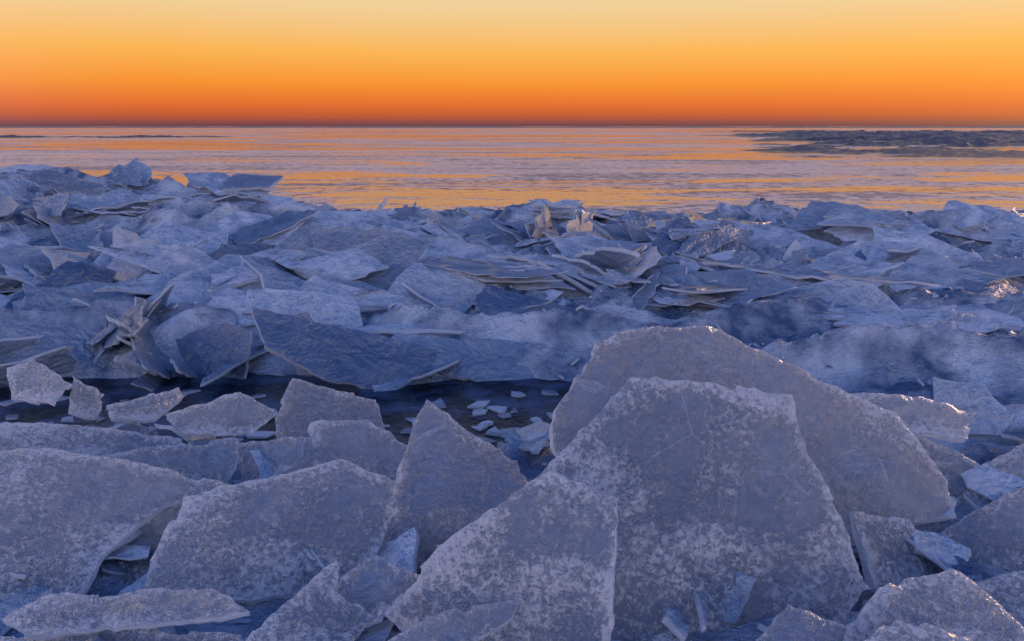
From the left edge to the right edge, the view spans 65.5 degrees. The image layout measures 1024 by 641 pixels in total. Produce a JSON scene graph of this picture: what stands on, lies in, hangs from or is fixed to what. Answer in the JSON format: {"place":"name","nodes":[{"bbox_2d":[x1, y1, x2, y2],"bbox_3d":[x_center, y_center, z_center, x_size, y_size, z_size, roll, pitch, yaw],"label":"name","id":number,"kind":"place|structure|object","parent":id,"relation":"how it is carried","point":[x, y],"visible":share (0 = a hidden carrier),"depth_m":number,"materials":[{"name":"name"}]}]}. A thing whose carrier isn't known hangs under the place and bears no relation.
{"place":"outdoors","nodes":[
{"label":"outdoors","id":0,"kind":"place"},
{"bbox_2d":[0,126,1023,214],"bbox_3d":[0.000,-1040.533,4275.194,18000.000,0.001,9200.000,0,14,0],"label":"frozen lake","id":1,"kind":"structure","parent":0,"point":[667,170],"depth_m":33.50,"materials":[{"name":"grey"}]},
{"bbox_2d":[0,135,234,137],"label":"distant pack ice","id":2,"kind":"structure","parent":1,"relation":"on","point":[17,136],"depth_m":122.49,"materials":[{"name":"grey ice"}]},
{"bbox_2d":[0,372,571,447],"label":"open water channel","id":3,"kind":"object","parent":1,"relation":"on","point":[397,407],"depth_m":4.82,"materials":[{"name":"blue liquid"}]},
{"bbox_2d":[695,130,1023,157],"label":"distant pack ice","id":4,"kind":"structure","parent":1,"relation":"on","point":[906,140],"depth_m":74.84,"materials":[{"name":"grey ice"}]},
{"bbox_2d":[0,167,1023,640],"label":"snow ground","id":5,"kind":"structure","parent":0,"point":[860,357],"depth_m":5.46,"materials":[{"name":"white snow"}]},
{"bbox_2d":[6,359,72,406],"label":"ice slab","id":6,"kind":"object","parent":5,"relation":"on","point":[32,381],"depth_m":3.66,"materials":[{"name":"ice"}]},
{"bbox_2d":[0,319,113,363],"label":"ice slab","id":7,"kind":"object","parent":5,"relation":"on","point":[55,337],"depth_m":5.35,"materials":[{"name":"blue ice"}]},
{"bbox_2d":[0,448,229,600],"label":"ice slab","id":8,"kind":"object","parent":5,"relation":"on","point":[69,522],"depth_m":2.73,"materials":[{"name":"ice"}]},
{"bbox_2d":[0,628,242,640],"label":"ice slab","id":9,"kind":"object","parent":5,"relation":"on","point":[152,634],"depth_m":2.21,"materials":[{"name":"ice"}]},
{"bbox_2d":[2,588,249,639],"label":"ice slab","id":10,"kind":"object","parent":9,"relation":"on","point":[51,616],"depth_m":2.24,"materials":[{"name":"ice"}]},
{"bbox_2d":[114,489,212,585],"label":"ice slab","id":11,"kind":"structure","parent":5,"relation":"on","point":[151,533],"depth_m":2.74,"materials":[{"name":"ice"}]},
{"bbox_2d":[175,322,252,378],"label":"ice slab","id":12,"kind":"structure","parent":5,"relation":"on","point":[204,351],"depth_m":5.30,"materials":[{"name":"blue ice"}]},
{"bbox_2d":[143,459,394,603],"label":"ice slab","id":13,"kind":"structure","parent":5,"relation":"on","point":[258,539],"depth_m":2.63,"materials":[{"name":"ice"}]},
{"bbox_2d":[291,312,316,375],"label":"ice slab","id":14,"kind":"structure","parent":5,"relation":"on","point":[308,316],"depth_m":5.20,"materials":[{"name":"blue ice"}]},
{"bbox_2d":[275,378,384,438],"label":"ice slab","id":15,"kind":"structure","parent":5,"relation":"on","point":[305,404],"depth_m":3.51,"materials":[{"name":"ice"}]},
{"bbox_2d":[251,307,451,388],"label":"ice slab","id":16,"kind":"structure","parent":5,"relation":"on","point":[344,355],"depth_m":5.05,"materials":[{"name":"blue ice"}]},
{"bbox_2d":[378,400,527,568],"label":"ice slab","id":17,"kind":"structure","parent":5,"relation":"on","point":[453,476],"depth_m":2.74,"materials":[{"name":"blue ice"}]},
{"bbox_2d":[405,336,546,381],"bbox_3d":[-0.210,0.318,5.228,1.006,0.383,0.377,0,14,0],"label":"ice slab","id":18,"kind":"object","parent":5,"relation":"on","point":[488,359],"depth_m":5.25,"materials":[{"name":"blue ice"}]},
{"bbox_2d":[384,470,617,640],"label":"ice slab","id":19,"kind":"object","parent":5,"relation":"on","point":[541,550],"depth_m":2.21,"materials":[{"name":"ice"}]},
{"bbox_2d":[0,157,1023,640],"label":"broken ice rubble","id":20,"kind":"object","parent":5,"relation":"on","point":[336,267],"visible":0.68,"depth_m":6.57,"materials":[{"name":"blue ice"}]},
{"bbox_2d":[12,294,90,310],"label":"ice slab","id":21,"kind":"object","parent":20,"relation":"on","point":[43,302],"depth_m":6.10,"materials":[{"name":"blue ice"}]},
{"bbox_2d":[68,376,103,419],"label":"ice slab","id":22,"kind":"object","parent":20,"relation":"on","point":[85,402],"depth_m":3.68,"materials":[{"name":"ice"}]},
{"bbox_2d":[0,422,185,455],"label":"ice slab","id":23,"kind":"object","parent":20,"relation":"on","point":[85,440],"depth_m":3.31,"materials":[{"name":"ice"}]},
{"bbox_2d":[50,223,140,252],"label":"ice slab","id":24,"kind":"structure","parent":20,"relation":"on","point":[80,238],"depth_m":8.43,"materials":[{"name":"blue ice"}]},
{"bbox_2d":[106,387,183,423],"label":"ice slab","id":25,"kind":"object","parent":20,"relation":"on","point":[150,407],"depth_m":3.58,"materials":[{"name":"ice"}]},
{"bbox_2d":[99,438,238,482],"bbox_3d":[-1.367,0.570,3.159,0.548,0.156,0.147,-2,14,-8],"label":"ice slab","id":26,"kind":"object","parent":20,"relation":"on","point":[216,459],"depth_m":3.17,"materials":[{"name":"blue ice"}]},
{"bbox_2d":[166,392,277,436],"bbox_3d":[-1.273,0.416,3.480,0.517,0.164,0.188,0,14,0],"label":"ice slab","id":27,"kind":"object","parent":20,"relation":"on","point":[236,413],"depth_m":3.47,"materials":[{"name":"ice"}]},
{"bbox_2d":[223,174,283,190],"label":"ice slab","id":28,"kind":"object","parent":20,"relation":"on","point":[242,182],"depth_m":12.37,"materials":[{"name":"blue ice"}]},
{"bbox_2d":[237,437,314,481],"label":"ice slab","id":29,"kind":"object","parent":20,"relation":"on","point":[284,455],"depth_m":3.22,"materials":[{"name":"blue ice"}]},
{"bbox_2d":[245,560,374,640],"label":"ice slab","id":30,"kind":"object","parent":20,"relation":"on","point":[317,607],"depth_m":2.27,"materials":[{"name":"ice"}]},
{"bbox_2d":[335,555,418,627],"bbox_3d":[-0.394,0.805,2.388,0.293,0.135,0.182,-6,15,-24],"label":"ice slab","id":31,"kind":"object","parent":30,"relation":"on","point":[376,586],"depth_m":2.37,"materials":[{"name":"ice"}]},
{"bbox_2d":[308,419,406,480],"bbox_3d":[-0.584,0.542,3.213,0.509,0.225,0.256,0,14,0],"label":"ice slab","id":32,"kind":"object","parent":20,"relation":"on","point":[367,445],"depth_m":3.22,"materials":[{"name":"ice"}]},
{"bbox_2d":[391,205,416,220],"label":"ice slab","id":33,"kind":"object","parent":20,"relation":"on","point":[403,212],"depth_m":9.66,"materials":[{"name":"blue ice"}]},
{"bbox_2d":[388,600,516,640],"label":"ice slab","id":34,"kind":"object","parent":20,"relation":"on","point":[476,622],"depth_m":2.11,"materials":[{"name":"ice"}]},
{"bbox_2d":[592,239,636,247],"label":"ice slab","id":35,"kind":"object","parent":20,"relation":"on","point":[611,243],"depth_m":8.80,"materials":[{"name":"blue ice"}]},
{"bbox_2d":[549,325,951,545],"bbox_3d":[0.847,0.402,2.807,1.497,0.718,0.540,-3,14,-13],"label":"ice slab","id":36,"kind":"object","parent":20,"relation":"on","point":[866,457],"depth_m":2.86,"materials":[{"name":"ice"}]},
{"bbox_2d":[750,240,809,258],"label":"ice slab","id":37,"kind":"structure","parent":20,"relation":"on","point":[759,245],"depth_m":8.47,"materials":[{"name":"blue ice"}]},
{"bbox_2d":[755,604,846,640],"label":"ice slab","id":38,"kind":"object","parent":20,"relation":"on","point":[790,623],"depth_m":2.12,"materials":[{"name":"ice"}]},
{"bbox_2d":[877,284,896,296],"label":"ice slab","id":39,"kind":"structure","parent":20,"relation":"on","point":[887,290],"depth_m":6.06,"materials":[{"name":"blue ice"}]},
{"bbox_2d":[853,392,976,442],"bbox_3d":[1.614,0.383,3.169,0.526,0.173,0.183,0,14,0],"label":"ice slab","id":40,"kind":"object","parent":20,"relation":"on","point":[920,416],"depth_m":3.16,"materials":[{"name":"ice"}]},
{"bbox_2d":[865,619,970,640],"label":"ice slab","id":41,"kind":"object","parent":20,"relation":"on","point":[897,630],"depth_m":2.01,"materials":[{"name":"ice"}]},
{"bbox_2d":[939,487,1023,572],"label":"ice slab","id":42,"kind":"object","parent":20,"relation":"on","point":[991,533],"depth_m":2.76,"materials":[{"name":"ice"}]},
{"bbox_2d":[975,571,1023,626],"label":"ice slab","id":43,"kind":"object","parent":20,"relation":"on","point":[1006,591],"depth_m":2.43,"materials":[{"name":"ice"}]},
{"bbox_2d":[436,377,870,640],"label":"ice slab","id":44,"kind":"object","parent":5,"relation":"on","point":[713,488],"depth_m":2.48,"materials":[{"name":"ice"}]},
{"bbox_2d":[805,213,844,245],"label":"ice slab","id":45,"kind":"structure","parent":5,"relation":"on","point":[820,234],"depth_m":9.43,"materials":[{"name":"blue ice"}]},
{"bbox_2d":[853,222,912,242],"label":"ice slab","id":46,"kind":"structure","parent":5,"relation":"on","point":[904,225],"depth_m":9.08,"materials":[{"name":"blue ice"}]},
{"bbox_2d":[849,511,934,592],"bbox_3d":[1.306,0.760,2.659,0.388,0.255,0.181,-4,14,-18],"label":"ice slab","id":47,"kind":"object","parent":5,"relation":"on","point":[887,555],"depth_m":2.64,"materials":[{"name":"ice"}]},
{"bbox_2d":[843,568,1023,640],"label":"ice slab","id":48,"kind":"object","parent":5,"relation":"on","point":[956,602],"depth_m":2.18,"materials":[{"name":"ice"}]},
{"bbox_2d":[916,437,1023,505],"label":"ice slab","id":49,"kind":"object","parent":5,"relation":"on","point":[952,465],"depth_m":3.17,"materials":[{"name":"blue ice"}]},
{"bbox_2d":[0,126,1023,127],"bbox_3d":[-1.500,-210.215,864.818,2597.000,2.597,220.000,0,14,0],"label":"distant ice ridge","id":50,"kind":"structure","parent":0,"point":[517,127],"depth_m":825.21,"materials":[{"name":"grey ice"}]},
{"bbox_2d":[0,0,1023,125],"label":"sky","id":51,"kind":"structure","parent":0,"point":[63,62],"materials":[{"name":"orange"}]}
]}

